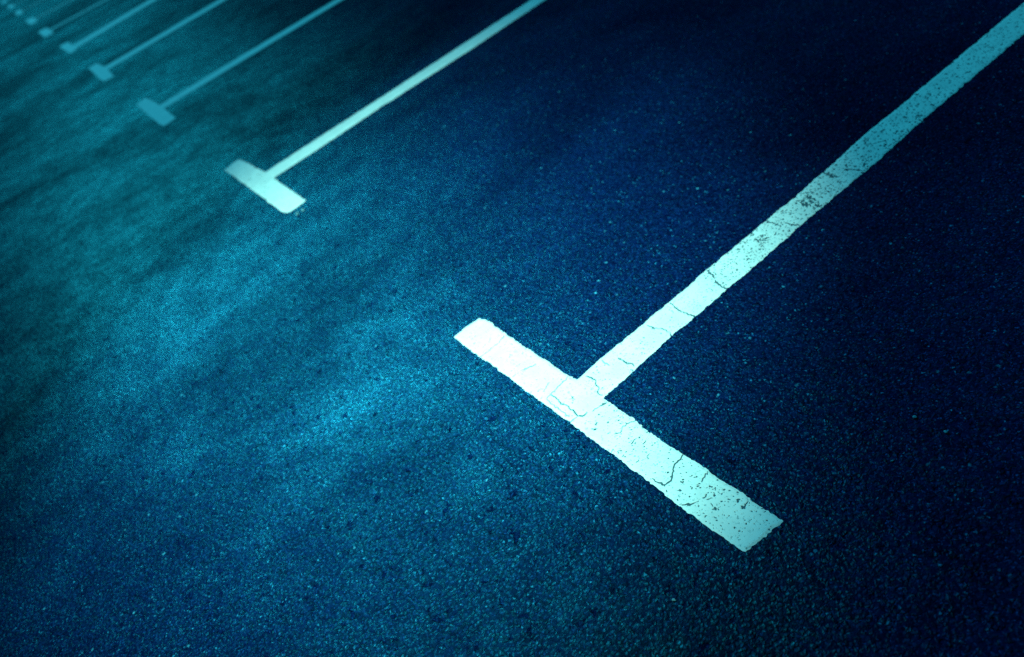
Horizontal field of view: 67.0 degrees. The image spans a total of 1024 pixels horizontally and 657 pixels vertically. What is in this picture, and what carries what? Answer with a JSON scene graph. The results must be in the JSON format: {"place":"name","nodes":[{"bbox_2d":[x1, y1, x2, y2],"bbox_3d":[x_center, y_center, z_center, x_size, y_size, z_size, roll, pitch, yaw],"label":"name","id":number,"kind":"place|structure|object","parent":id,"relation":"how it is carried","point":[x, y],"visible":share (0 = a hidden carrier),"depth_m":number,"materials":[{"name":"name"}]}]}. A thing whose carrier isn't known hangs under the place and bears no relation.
{"place":"outdoors","nodes":[
{"label":"outdoors","id":0,"kind":"place"},
{"bbox_2d":[0,0,1023,656],"bbox_3d":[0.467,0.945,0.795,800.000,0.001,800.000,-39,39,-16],"label":"asphalt ground","id":1,"kind":"structure","parent":0,"point":[238,418],"depth_m":2.21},
{"bbox_2d":[15,0,41,14],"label":"parking bay marking","id":2,"kind":"object","parent":1,"relation":"on","point":[18,12],"visible":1,"depth_m":15.72,"materials":[{"name":"white paint"}]},
{"bbox_2d":[26,0,70,24],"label":"parking bay marking","id":3,"kind":"object","parent":1,"relation":"on","point":[32,20],"visible":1,"depth_m":13.56,"materials":[{"name":"white paint"}]},
{"bbox_2d":[38,0,105,36],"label":"parking bay marking","id":4,"kind":"object","parent":1,"relation":"on","point":[45,32],"visible":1,"depth_m":11.59,"materials":[{"name":"white paint"}]},
{"bbox_2d":[59,0,154,52],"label":"parking bay marking","id":5,"kind":"object","parent":1,"relation":"on","point":[68,47],"visible":1,"depth_m":9.56,"materials":[{"name":"white paint"}]},
{"bbox_2d":[89,0,223,80],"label":"parking bay marking","id":6,"kind":"object","parent":1,"relation":"on","point":[101,72],"visible":1,"depth_m":7.66,"materials":[{"name":"white paint"}]},
{"bbox_2d":[137,0,341,125],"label":"parking bay marking","id":7,"kind":"object","parent":1,"relation":"on","point":[160,114],"visible":1,"depth_m":5.72,"materials":[{"name":"white paint"}]},
{"bbox_2d":[224,0,543,212],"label":"parking bay marking","id":8,"kind":"object","parent":1,"relation":"on","point":[268,187],"visible":1,"depth_m":3.91,"materials":[{"name":"white paint"}]},
{"bbox_2d":[454,3,1023,551],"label":"parking bay marking","id":9,"kind":"object","parent":1,"relation":"on","point":[732,515],"visible":1,"depth_m":1.99,"materials":[{"name":"white paint"}]}
]}

